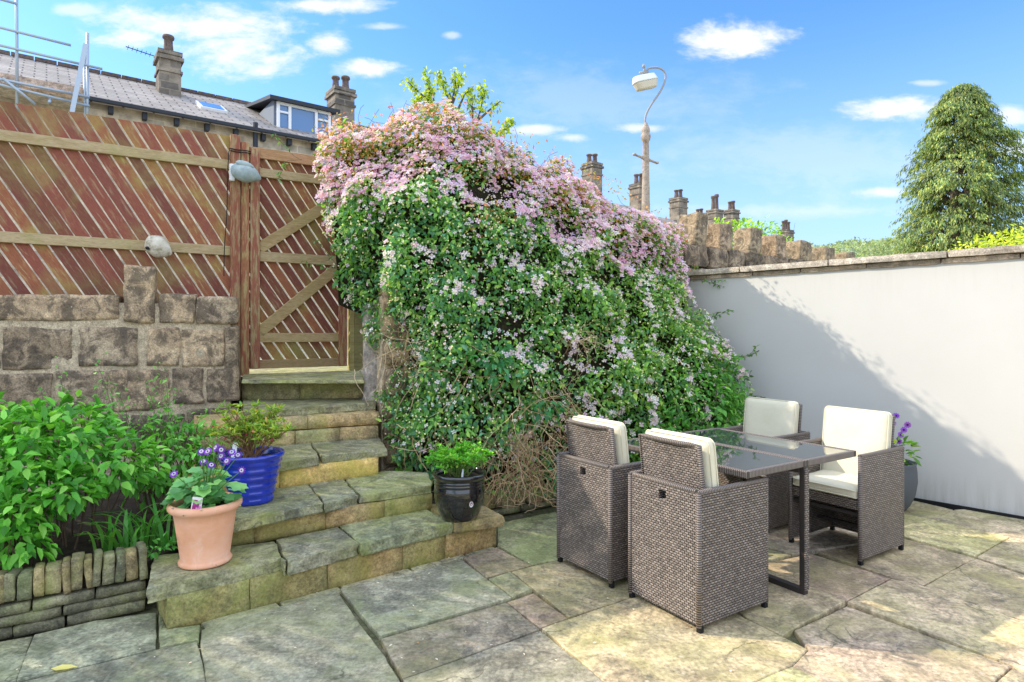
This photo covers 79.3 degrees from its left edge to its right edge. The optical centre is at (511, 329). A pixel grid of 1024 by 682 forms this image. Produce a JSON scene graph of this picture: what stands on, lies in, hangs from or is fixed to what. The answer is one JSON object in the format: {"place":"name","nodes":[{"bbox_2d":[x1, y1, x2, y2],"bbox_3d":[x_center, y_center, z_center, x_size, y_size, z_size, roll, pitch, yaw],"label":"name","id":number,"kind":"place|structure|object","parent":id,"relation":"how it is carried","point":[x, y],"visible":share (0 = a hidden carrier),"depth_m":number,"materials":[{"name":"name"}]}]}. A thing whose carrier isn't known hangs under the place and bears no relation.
{"place":"outdoors","nodes":[
{"label":"outdoors","id":0,"kind":"place"},
{"bbox_2d":[0,482,435,596],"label":"soil bed","id":1,"kind":"object","parent":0,"point":[83,545],"depth_m":3.92,"materials":[{"name":"black soil"}]},
{"bbox_2d":[0,389,171,570],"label":"leafy shrub","id":2,"kind":"object","parent":1,"relation":"on","point":[28,510],"visible":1,"depth_m":3.38,"materials":[{"name":"green plant"}]},
{"bbox_2d":[74,503,157,551],"bbox_3d":[-2.203,1.132,3.477,0.429,0.240,0.637,0,0,-27],"label":"strap leaved plant","id":3,"kind":"object","parent":1,"relation":"on","point":[108,540],"visible":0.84,"depth_m":3.44,"materials":[{"name":"green plant"}]},
{"bbox_2d":[30,352,207,447],"bbox_3d":[-2.775,0.498,4.271,1.304,0.673,0.243,0,0,0],"label":"wispy weed","id":4,"kind":"object","parent":1,"relation":"on","point":[153,401],"visible":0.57,"depth_m":4.32,"materials":[{"name":"green plant"}]},
{"bbox_2d":[95,494,176,548],"bbox_3d":[-2.115,1.130,3.577,0.539,0.243,0.530,0,0,0],"label":"strap leaved plant","id":5,"kind":"object","parent":1,"relation":"on","point":[156,531],"visible":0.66,"depth_m":3.57,"materials":[{"name":"green plant"}]},
{"bbox_2d":[110,403,238,527],"bbox_3d":[-2.227,0.878,4.084,0.769,0.752,0.851,0,0,-28],"label":"climbing weed","id":6,"kind":"object","parent":1,"relation":"on","point":[188,455],"visible":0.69,"depth_m":4.05,"materials":[{"name":"green plant"}]},
{"bbox_2d":[271,95,765,512],"bbox_3d":[0.238,-0.404,5.641,4.599,3.541,2.395,0,0,-19],"label":"clematis","id":7,"kind":"object","parent":1,"relation":"on","point":[463,239],"visible":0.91,"depth_m":5.25,"materials":[{"name":"green plant"}]},
{"bbox_2d":[468,342,568,497],"bbox_3d":[0.044,0.708,4.803,0.805,1.244,0.360,0,0,0],"label":"ivy tuft","id":8,"kind":"object","parent":7,"relation":"attached to","point":[493,377],"visible":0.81,"depth_m":4.77,"materials":[{"name":"green plant"}]},
{"bbox_2d":[377,286,666,481],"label":"retaining wall","id":9,"kind":"structure","parent":1,"relation":"on","point":[384,462],"depth_m":5.16,"materials":[{"name":"grey stone"}]},
{"bbox_2d":[617,346,750,462],"bbox_3d":[1.504,0.780,5.651,1.866,1.243,0.980,0,0,-30],"label":"green shrub","id":10,"kind":"object","parent":1,"relation":"on","point":[723,410],"visible":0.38,"depth_m":5.57,"materials":[{"name":"green plant"}]},
{"bbox_2d":[231,376,376,481],"bbox_3d":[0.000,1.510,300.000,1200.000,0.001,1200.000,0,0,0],"label":"ground","id":11,"kind":"structure","parent":0,"point":[233,402],"depth_m":12.95,"materials":[{"name":"grey stone"}]},
{"bbox_2d":[260,346,362,373],"bbox_3d":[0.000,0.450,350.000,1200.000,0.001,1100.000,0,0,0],"label":"ground","id":12,"kind":"structure","parent":0,"point":[306,355],"depth_m":11.57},
{"bbox_2d":[0,34,381,347],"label":"terraced house","id":13,"kind":"structure","parent":12,"relation":"on","point":[166,99],"depth_m":14.90,"materials":[{"name":"stone"}]},
{"bbox_2d":[0,0,101,140],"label":"scaffolding","id":14,"kind":"object","parent":13,"relation":"attached to","point":[16,87],"visible":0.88,"depth_m":11.84,"materials":[{"name":"grey metal"}]},
{"bbox_2d":[399,64,515,145],"bbox_3d":[-0.771,-1.749,9.052,1.673,4.398,0.563,0,0,0],"label":"pollarded tree","id":15,"kind":"object","parent":12,"relation":"on","point":[429,92],"visible":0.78,"depth_m":9.03,"materials":[{"name":"green plant"}]},
{"bbox_2d":[580,153,675,233],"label":"terraced house","id":16,"kind":"structure","parent":12,"relation":"on","point":[597,167],"depth_m":26.81,"materials":[{"name":"stone"}]},
{"bbox_2d":[632,64,666,213],"bbox_3d":[2.866,-2.567,13.019,0.739,6.034,0.289,0,0,-17],"label":"street lamp","id":17,"kind":"object","parent":12,"relation":"on","point":[644,80],"visible":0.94,"depth_m":12.94,"materials":[{"name":"metal"}]},
{"bbox_2d":[628,173,678,228],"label":"terraced house","id":18,"kind":"structure","parent":12,"relation":"on","point":[635,187],"depth_m":29.81,"materials":[{"name":"stone"}]},
{"bbox_2d":[668,189,733,247],"bbox_3d":[8.891,-3.449,33.000,5.200,8.097,6.400,0,0,-37],"label":"chimney","id":19,"kind":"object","parent":12,"relation":"on","point":[678,207],"depth_m":32.77,"materials":[{"name":"stone"}]},
{"bbox_2d":[706,194,724,224],"bbox_3d":[11.826,-3.647,36.000,5.200,8.495,6.400,0,0,-37],"label":"chimney","id":20,"kind":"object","parent":12,"relation":"on","point":[714,211],"depth_m":35.82,"materials":[{"name":"stone"}]},
{"bbox_2d":[724,201,740,245],"bbox_3d":[13.507,-3.664,38.000,4.800,8.527,6.400,0,0,-37],"label":"chimney","id":21,"kind":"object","parent":12,"relation":"on","point":[731,213],"depth_m":37.78,"materials":[{"name":"stone"}]},
{"bbox_2d":[713,214,794,252],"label":"garden bush","id":22,"kind":"object","parent":12,"relation":"on","point":[743,219],"visible":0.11,"depth_m":10.45,"materials":[{"name":"green plant"}]},
{"bbox_2d":[662,212,855,271],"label":"boundary wall","id":23,"kind":"structure","parent":12,"relation":"on","point":[710,246],"depth_m":7.72,"materials":[{"name":"beige stone"}]},
{"bbox_2d":[777,220,794,240],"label":"chimney","id":24,"kind":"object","parent":12,"relation":"on","point":[786,231],"depth_m":43.71,"materials":[{"name":"stone"}]},
{"bbox_2d":[830,237,897,256],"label":"distant tree","id":25,"kind":"object","parent":12,"relation":"on","point":[889,251],"visible":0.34,"depth_m":69.12,"materials":[{"name":"green plant"}]},
{"bbox_2d":[874,235,910,255],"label":"distant tree","id":26,"kind":"object","parent":12,"relation":"on","point":[886,239],"visible":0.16,"depth_m":74.92,"materials":[{"name":"green plant"}]},
{"bbox_2d":[887,232,945,254],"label":"distant tree","id":27,"kind":"object","parent":12,"relation":"on","point":[904,247],"visible":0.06,"depth_m":60.86,"materials":[{"name":"green plant"}]},
{"bbox_2d":[886,82,1023,253],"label":"conifer tree","id":28,"kind":"object","parent":12,"relation":"on","point":[967,106],"visible":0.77,"depth_m":15.49,"materials":[{"name":"green plant"}]},
{"bbox_2d":[949,222,1023,249],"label":"garden bush","id":29,"kind":"object","parent":12,"relation":"on","point":[993,238],"visible":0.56,"depth_m":8.46,"materials":[{"name":"green plant"}]},
{"bbox_2d":[424,440,495,476],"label":"potted plant","id":30,"kind":"object","parent":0,"point":[455,461],"visible":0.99,"depth_m":3.99,"materials":[{"name":"green plant"}]},
{"bbox_2d":[0,501,1023,681],"bbox_3d":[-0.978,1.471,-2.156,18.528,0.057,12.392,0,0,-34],"label":"patio","id":31,"kind":"structure","parent":0,"point":[939,597],"depth_m":2.98,"materials":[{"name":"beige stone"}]},
{"bbox_2d":[51,664,77,669],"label":"fallen leaf","id":32,"kind":"object","parent":31,"relation":"on","point":[63,666],"visible":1,"depth_m":2.63,"materials":[{"name":"yellow plant"}]},
{"bbox_2d":[0,541,146,640],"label":"stone wall","id":33,"kind":"structure","parent":31,"relation":"on","point":[77,588],"depth_m":3.06,"materials":[{"name":"stone"}]},
{"bbox_2d":[0,266,240,491],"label":"stone wall","id":34,"kind":"structure","parent":31,"relation":"on","point":[190,343],"depth_m":4.97,"materials":[{"name":"grey stone"}]},
{"bbox_2d":[146,365,504,628],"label":"stone steps","id":35,"kind":"structure","parent":31,"relation":"on","point":[385,522],"depth_m":3.90,"materials":[{"name":"beige stone"}]},
{"bbox_2d":[145,533,177,559],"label":"creeping weed","id":36,"kind":"object","parent":35,"relation":"on","point":[156,554],"visible":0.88,"depth_m":3.36,"materials":[{"name":"green plant"}]},
{"bbox_2d":[166,492,242,569],"bbox_3d":[-1.623,1.066,3.270,0.362,0.328,0.362,0,0,0],"label":"terracotta pot","id":37,"kind":"object","parent":35,"relation":"on","point":[204,537],"visible":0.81,"depth_m":3.15,"materials":[{"name":"ceramic"}]},
{"bbox_2d":[191,497,202,508],"bbox_3d":[-1.589,0.888,3.110,0.050,0.085,0.005,6,-9,-6],"label":"plant label","id":38,"kind":"object","parent":37,"relation":"in","point":[196,506],"visible":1,"depth_m":3.11,"materials":[{"name":"white plastic"}]},
{"bbox_2d":[160,444,247,510],"bbox_3d":[-1.635,0.774,3.278,0.413,0.367,0.405,0,0,-32],"label":"purple daisy plant","id":39,"kind":"object","parent":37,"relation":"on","point":[210,490],"visible":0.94,"depth_m":3.22,"materials":[{"name":"green plant"}]},
{"bbox_2d":[223,134,250,375],"bbox_3d":[-2.600,-0.680,5.837,0.244,2.300,0.115,0,0,-32],"label":"gate post","id":40,"kind":"object","parent":35,"relation":"on","point":[239,235],"visible":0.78,"depth_m":5.82,"materials":[{"name":"brown wood"}]},
{"bbox_2d":[0,101,229,302],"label":"slatted fence","id":41,"kind":"object","parent":40,"relation":"attached to","point":[54,145],"visible":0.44,"depth_m":5.31,"materials":[{"name":"brown wood"}]},
{"bbox_2d":[142,235,171,256],"bbox_3d":[-3.096,-0.727,5.391,0.128,0.191,0.219,0,0,44],"label":"shell ornament","id":42,"kind":"object","parent":41,"relation":"hanging from","point":[157,246],"visible":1,"depth_m":5.35,"materials":[{"name":"white"}]},
{"bbox_2d":[229,160,260,182],"bbox_3d":[-2.503,-1.464,5.747,0.292,0.189,0.177,0,0,0],"label":"outdoor light","id":43,"kind":"object","parent":40,"relation":"attached to","point":[243,171],"visible":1,"depth_m":5.69,"materials":[{"name":"plastic"}]},
{"bbox_2d":[249,146,362,370],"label":"wooden gate","id":44,"kind":"structure","parent":40,"relation":"attached to","point":[265,333],"depth_m":6.13,"materials":[{"name":"brown wood"}]},
{"bbox_2d":[217,446,284,506],"bbox_3d":[-1.615,0.911,3.830,0.392,0.308,0.392,0,0,0],"label":"blue pot","id":45,"kind":"object","parent":35,"relation":"on","point":[259,476],"visible":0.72,"depth_m":3.71,"materials":[{"name":"ceramic"}]},
{"bbox_2d":[231,442,237,457],"bbox_3d":[-1.685,0.751,3.740,0.028,0.130,0.002,6,-9,-6],"label":"plant label","id":46,"kind":"object","parent":45,"relation":"in","point":[234,447],"visible":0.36,"depth_m":3.74,"materials":[{"name":"white plastic"}]},
{"bbox_2d":[208,399,295,457],"bbox_3d":[-1.611,0.619,3.820,0.525,0.369,0.434,0,0,0],"label":"azalea","id":47,"kind":"object","parent":45,"relation":"on","point":[249,431],"visible":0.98,"depth_m":3.80,"materials":[{"name":"green plant"}]},
{"bbox_2d":[362,301,376,406],"bbox_3d":[-1.229,0.218,5.449,0.184,0.938,0.216,0,0,-15],"label":"stone gatepost","id":48,"kind":"object","parent":35,"relation":"on","point":[369,354],"visible":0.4,"depth_m":5.35,"materials":[{"name":"grey stone"}]},
{"bbox_2d":[432,466,486,522],"bbox_3d":[-0.343,1.079,4.040,0.356,0.302,0.356,0,0,0],"label":"black pot","id":49,"kind":"object","parent":35,"relation":"on","point":[459,499],"visible":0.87,"depth_m":3.91,"materials":[{"name":"ceramic"}]},
{"bbox_2d":[16,557,732,671],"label":"leaf litter","id":50,"kind":"object","parent":31,"relation":"on","point":[466,642],"visible":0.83,"depth_m":2.99,"materials":[{"name":"brown plant"}]},
{"bbox_2d":[482,481,556,514],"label":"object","id":51,"kind":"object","parent":31,"relation":"on","point":[511,509],"depth_m":4.92,"materials":[{"name":"stone"}]},
{"bbox_2d":[557,415,640,587],"bbox_3d":[0.634,0.991,3.797,0.540,0.911,0.493,0,0,-34],"label":"wicker armchair","id":52,"kind":"object","parent":31,"relation":"on","point":[595,467],"visible":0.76,"depth_m":3.59,"materials":[{"name":"grey wicker"}]},
{"bbox_2d":[628,428,768,633],"bbox_3d":[0.982,0.991,3.275,0.540,0.911,0.493,0,0,-32],"label":"wicker armchair","id":53,"kind":"object","parent":31,"relation":"on","point":[697,545],"visible":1,"depth_m":3.09,"materials":[{"name":"grey wicker"}]},
{"bbox_2d":[627,428,855,594],"bbox_3d":[1.330,1.079,3.787,1.010,0.735,1.022,0,0,-33],"label":"glass table","id":54,"kind":"object","parent":31,"relation":"on","point":[743,456],"visible":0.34,"depth_m":3.48,"materials":[{"name":"grey"}]},
{"bbox_2d":[722,397,809,533],"bbox_3d":[1.885,0.991,4.700,0.540,0.911,0.493,0,0,-32],"label":"wicker armchair","id":55,"kind":"object","parent":31,"relation":"on","point":[774,418],"visible":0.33,"depth_m":4.62,"materials":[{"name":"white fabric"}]},
{"bbox_2d":[788,406,903,565],"bbox_3d":[2.225,0.991,4.124,0.540,0.911,0.493,0,0,-32],"label":"wicker armchair","id":56,"kind":"object","parent":31,"relation":"on","point":[861,493],"visible":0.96,"depth_m":4.02,"materials":[{"name":"grey wicker"}]},
{"bbox_2d":[676,244,1023,519],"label":"rendered wall","id":57,"kind":"structure","parent":31,"relation":"on","point":[929,346],"depth_m":5.25,"materials":[{"name":"paint"}]},
{"bbox_2d":[904,459,917,510],"bbox_3d":[3.036,1.255,5.000,0.420,0.390,0.420,0,0,0],"label":"grey planter","id":58,"kind":"object","parent":31,"relation":"on","point":[910,479],"visible":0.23,"depth_m":4.82,"materials":[{"name":"grey"}]},
{"bbox_2d":[893,413,921,466],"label":"violet daisy plant","id":59,"kind":"object","parent":58,"relation":"in","point":[897,440],"visible":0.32,"depth_m":4.94,"materials":[{"name":"green plant"}]},
{"bbox_2d":[0,0,1023,247],"label":"sky","id":60,"kind":"structure","parent":0,"point":[807,114],"materials":[{"name":"blue"}]},
{"bbox_2d":[840,246,886,256],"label":"hills","id":61,"kind":"structure","parent":0,"point":[855,250],"depth_m":161.84,"materials":[{"name":"green plant"}]},
{"bbox_2d":[804,236,920,256],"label":"wood","id":62,"kind":"object","parent":61,"relation":"on","point":[839,243],"visible":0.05,"depth_m":166.56,"materials":[{"name":"green plant"}]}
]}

